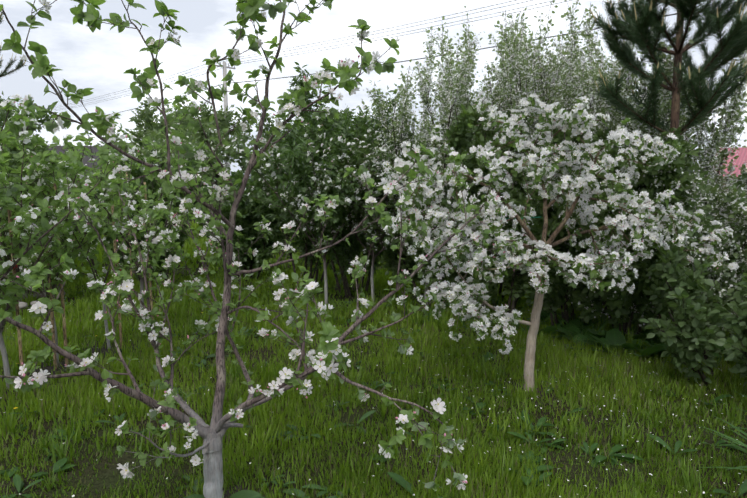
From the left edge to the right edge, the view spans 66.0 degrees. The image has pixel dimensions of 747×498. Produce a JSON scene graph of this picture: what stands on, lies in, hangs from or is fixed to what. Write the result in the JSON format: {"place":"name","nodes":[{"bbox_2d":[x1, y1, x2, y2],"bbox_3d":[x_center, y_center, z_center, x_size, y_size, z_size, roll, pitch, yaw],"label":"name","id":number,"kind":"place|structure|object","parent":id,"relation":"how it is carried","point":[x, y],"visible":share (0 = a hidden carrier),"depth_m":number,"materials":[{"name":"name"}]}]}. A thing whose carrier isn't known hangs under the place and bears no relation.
{"place":"outdoors","nodes":[
{"label":"outdoors","id":0,"kind":"place"},
{"bbox_2d":[0,184,746,497],"bbox_3d":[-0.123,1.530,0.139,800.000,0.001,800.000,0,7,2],"label":"ground","id":1,"kind":"structure","parent":0,"point":[106,475],"depth_m":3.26,"materials":[{"name":"green plant"}]},
{"bbox_2d":[0,8,25,78],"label":"pine","id":2,"kind":"object","parent":1,"relation":"on","point":[17,67],"visible":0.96,"depth_m":8.02,"materials":[{"name":"green plant"}]},
{"bbox_2d":[0,91,57,135],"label":"tree","id":3,"kind":"object","parent":1,"relation":"on","point":[46,116],"visible":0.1,"depth_m":18.91,"materials":[{"name":"green plant"}]},
{"bbox_2d":[0,129,60,177],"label":"tree","id":4,"kind":"object","parent":1,"relation":"on","point":[10,151],"visible":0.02,"depth_m":10.70,"materials":[{"name":"green plant"}]},
{"bbox_2d":[10,109,59,158],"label":"tree","id":5,"kind":"object","parent":1,"relation":"on","point":[45,148],"depth_m":13.59,"materials":[{"name":"green plant"}]},
{"bbox_2d":[0,133,71,221],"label":"tree","id":6,"kind":"object","parent":1,"relation":"on","point":[13,150],"visible":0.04,"depth_m":7.81,"materials":[{"name":"green plant"}]},
{"bbox_2d":[0,94,94,388],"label":"apple tree","id":7,"kind":"object","parent":1,"relation":"on","point":[14,290],"visible":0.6,"depth_m":3.96,"materials":[{"name":"green plant"}]},
{"bbox_2d":[1,156,99,293],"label":"shrub","id":8,"kind":"object","parent":1,"relation":"on","point":[19,163],"visible":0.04,"depth_m":7.09,"materials":[{"name":"green plant"}]},
{"bbox_2d":[0,99,129,291],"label":"tree","id":9,"kind":"object","parent":1,"relation":"on","point":[19,222],"visible":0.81,"depth_m":3.50,"materials":[{"name":"green plant"}]},
{"bbox_2d":[0,135,131,366],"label":"apple tree","id":10,"kind":"object","parent":1,"relation":"on","point":[57,203],"visible":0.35,"depth_m":4.48,"materials":[{"name":"green plant"}]},
{"bbox_2d":[23,134,175,348],"bbox_3d":[-2.330,-0.040,5.083,1.128,1.974,1.260,-3,8,-21],"label":"apple tree","id":11,"kind":"object","parent":1,"relation":"on","point":[94,266],"visible":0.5,"depth_m":4.98,"materials":[{"name":"green plant"}]},
{"bbox_2d":[39,91,212,308],"bbox_3d":[-2.324,-0.348,5.512,1.399,2.484,1.940,0,7,2],"label":"apple tree","id":12,"kind":"object","parent":1,"relation":"on","point":[103,163],"visible":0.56,"depth_m":5.67,"materials":[{"name":"green plant"}]},
{"bbox_2d":[46,146,221,204],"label":"roof","id":13,"kind":"structure","parent":1,"relation":"on","point":[85,160],"depth_m":29.04,"materials":[{"name":"grey"}]},
{"bbox_2d":[93,148,202,281],"bbox_3d":[-3.222,-0.425,8.139,1.626,1.982,1.067,-2,7,-16],"label":"shrub","id":14,"kind":"object","parent":1,"relation":"on","point":[135,173],"visible":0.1,"depth_m":7.98,"materials":[{"name":"green plant"}]},
{"bbox_2d":[76,127,235,208],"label":"tree","id":15,"kind":"object","parent":1,"relation":"on","point":[154,138],"visible":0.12,"depth_m":9.07,"materials":[{"name":"green plant"}]},
{"bbox_2d":[103,115,227,175],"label":"tree","id":16,"kind":"object","parent":1,"relation":"on","point":[200,136],"visible":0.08,"depth_m":12.96,"materials":[{"name":"green plant"}]},
{"bbox_2d":[127,97,247,176],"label":"tree","id":17,"kind":"object","parent":1,"relation":"on","point":[146,116],"visible":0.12,"depth_m":18.93,"materials":[{"name":"green plant"}]},
{"bbox_2d":[167,101,256,171],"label":"tree","id":18,"kind":"object","parent":1,"relation":"on","point":[205,112],"visible":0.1,"depth_m":30.05,"materials":[{"name":"green plant"}]},
{"bbox_2d":[176,169,286,280],"bbox_3d":[-1.946,-0.378,8.570,1.662,1.778,1.310,0,7,2],"label":"shrub","id":19,"kind":"object","parent":1,"relation":"on","point":[246,220],"visible":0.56,"depth_m":8.27,"materials":[{"name":"green plant"}]},
{"bbox_2d":[0,0,517,497],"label":"apple tree","id":20,"kind":"object","parent":1,"relation":"on","point":[324,362],"visible":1,"depth_m":2.64,"materials":[{"name":"green plant"}]},
{"bbox_2d":[225,114,317,251],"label":"tree","id":21,"kind":"object","parent":1,"relation":"on","point":[265,187],"visible":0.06,"depth_m":11.53,"materials":[{"name":"green plant"}]},
{"bbox_2d":[0,165,568,497],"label":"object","id":22,"kind":"object","parent":1,"relation":"on","point":[24,305],"visible":0.21,"depth_m":4.61,"materials":[{"name":"green plant"}]},
{"bbox_2d":[218,111,391,305],"bbox_3d":[-0.716,-0.431,6.813,1.890,2.329,1.667,0,7,2],"label":"apple tree","id":23,"kind":"object","parent":1,"relation":"on","point":[298,201],"visible":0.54,"depth_m":6.55,"materials":[{"name":"green plant"}]},
{"bbox_2d":[245,103,369,150],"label":"tree","id":24,"kind":"object","parent":1,"relation":"on","point":[266,125],"depth_m":20.18,"materials":[{"name":"green plant"}]},
{"bbox_2d":[249,104,381,286],"bbox_3d":[-0.771,-0.735,8.244,1.960,2.567,2.666,0,7,2],"label":"tree","id":25,"kind":"object","parent":1,"relation":"on","point":[303,243],"visible":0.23,"depth_m":7.91,"materials":[{"name":"green plant"}]},
{"bbox_2d":[275,62,431,297],"bbox_3d":[-0.108,-0.879,7.436,2.298,3.055,2.878,0,7,2],"label":"tree","id":26,"kind":"object","parent":1,"relation":"on","point":[345,252],"visible":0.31,"depth_m":7.21,"materials":[{"name":"green plant"}]},
{"bbox_2d":[279,114,452,301],"bbox_3d":[0.127,-0.456,6.920,2.238,2.353,1.628,3,7,20],"label":"apple tree","id":27,"kind":"object","parent":1,"relation":"on","point":[371,232],"visible":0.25,"depth_m":6.71,"materials":[{"name":"green plant"}]},
{"bbox_2d":[0,291,746,497],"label":"weeds","id":28,"kind":"object","parent":1,"relation":"on","point":[610,338],"visible":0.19,"depth_m":3.66,"materials":[{"name":"green plant"}]},
{"bbox_2d":[335,111,414,165],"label":"tree","id":29,"kind":"object","parent":1,"relation":"on","point":[348,124],"depth_m":13.37,"materials":[{"name":"green plant"}]},
{"bbox_2d":[39,0,735,201],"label":"power line","id":30,"kind":"object","parent":1,"relation":"on","point":[225,98],"visible":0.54,"depth_m":25.80,"materials":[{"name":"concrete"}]},
{"bbox_2d":[345,142,489,306],"bbox_3d":[0.517,-0.222,6.473,1.939,1.998,1.513,0,7,2],"label":"apple","id":31,"kind":"object","parent":1,"relation":"on","point":[447,203],"visible":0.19,"depth_m":6.51,"materials":[{"name":"plant"}]},
{"bbox_2d":[358,111,533,307],"bbox_3d":[0.743,-0.392,6.682,1.940,2.278,1.225,0,7,2],"label":"hedge shrub","id":32,"kind":"object","parent":1,"relation":"on","point":[392,262],"visible":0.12,"depth_m":6.71,"materials":[{"name":"green plant"}]},
{"bbox_2d":[356,16,557,302],"bbox_3d":[1.045,-1.008,6.964,2.398,3.415,2.144,0,7,2],"label":"tree","id":33,"kind":"object","parent":1,"relation":"on","point":[455,98],"visible":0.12,"depth_m":6.37,"materials":[{"name":"green plant"}]},
{"bbox_2d":[440,104,548,312],"bbox_3d":[1.379,-0.401,6.450,1.497,2.350,1.787,0,7,2],"label":"hedge shrub","id":34,"kind":"object","parent":1,"relation":"on","point":[459,139],"visible":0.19,"depth_m":6.03,"materials":[{"name":"green plant"}]},
{"bbox_2d":[414,0,587,300],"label":"tree","id":35,"kind":"object","parent":1,"relation":"on","point":[431,111],"visible":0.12,"depth_m":7.10,"materials":[{"name":"green plant"}]},
{"bbox_2d":[481,0,630,287],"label":"tree","id":36,"kind":"object","parent":1,"relation":"on","point":[518,57],"visible":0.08,"depth_m":6.12,"materials":[{"name":"green plant"}]},
{"bbox_2d":[381,91,738,390],"bbox_3d":[1.401,-0.075,4.215,2.656,2.254,1.521,0,7,2],"label":"apple tree","id":37,"kind":"object","parent":1,"relation":"on","point":[574,184],"visible":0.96,"depth_m":3.99,"materials":[{"name":"white plant"}]},
{"bbox_2d":[510,119,628,324],"bbox_3d":[1.893,-0.259,5.801,1.629,2.222,1.072,-7,10,-43],"label":"hedge shrub","id":38,"kind":"object","parent":1,"relation":"on","point":[558,294],"visible":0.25,"depth_m":5.47,"materials":[{"name":"green plant"}]},
{"bbox_2d":[490,1,713,179],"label":"tree","id":39,"kind":"object","parent":1,"relation":"on","point":[627,86],"visible":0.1,"depth_m":6.43,"materials":[{"name":"green plant"}]},
{"bbox_2d":[522,127,703,336],"bbox_3d":[2.452,-0.119,5.543,1.394,2.011,1.899,7,10,43],"label":"hedge shrub","id":40,"kind":"object","parent":1,"relation":"on","point":[615,298],"visible":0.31,"depth_m":5.02,"materials":[{"name":"green plant"}]},
{"bbox_2d":[550,10,746,311],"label":"tree","id":41,"kind":"object","parent":1,"relation":"on","point":[712,162],"visible":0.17,"depth_m":5.63,"materials":[{"name":"green plant"}]},
{"bbox_2d":[589,0,746,326],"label":"pine","id":42,"kind":"object","parent":1,"relation":"on","point":[732,45],"visible":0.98,"depth_m":4.97,"materials":[{"name":"green plant"}]},
{"bbox_2d":[598,162,746,330],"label":"hedge shrub","id":43,"kind":"object","parent":1,"relation":"on","point":[734,245],"visible":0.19,"depth_m":4.93,"materials":[{"name":"green plant"}]},
{"bbox_2d":[638,241,746,386],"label":"bush","id":44,"kind":"object","parent":1,"relation":"on","point":[687,335],"visible":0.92,"depth_m":4.17,"materials":[{"name":"green plant"}]},
{"bbox_2d":[680,183,746,337],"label":"hedge shrub","id":45,"kind":"object","parent":1,"relation":"on","point":[728,289],"visible":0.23,"depth_m":4.90,"materials":[{"name":"green plant"}]},
{"bbox_2d":[689,163,746,327],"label":"bush","id":46,"kind":"object","parent":1,"relation":"on","point":[738,182],"visible":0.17,"depth_m":5.72,"materials":[{"name":"green plant"}]},
{"bbox_2d":[707,273,746,386],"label":"bush","id":47,"kind":"object","parent":1,"relation":"on","point":[738,345],"visible":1,"depth_m":3.86,"materials":[{"name":"green plant"}]},
{"bbox_2d":[716,147,746,191],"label":"roof","id":48,"kind":"structure","parent":1,"relation":"on","point":[741,152],"depth_m":37.08,"materials":[{"name":"metal"}]},
{"bbox_2d":[0,0,746,174],"label":"sky","id":49,"kind":"structure","parent":0,"point":[99,60],"materials":[{"name":"white"}]}
]}

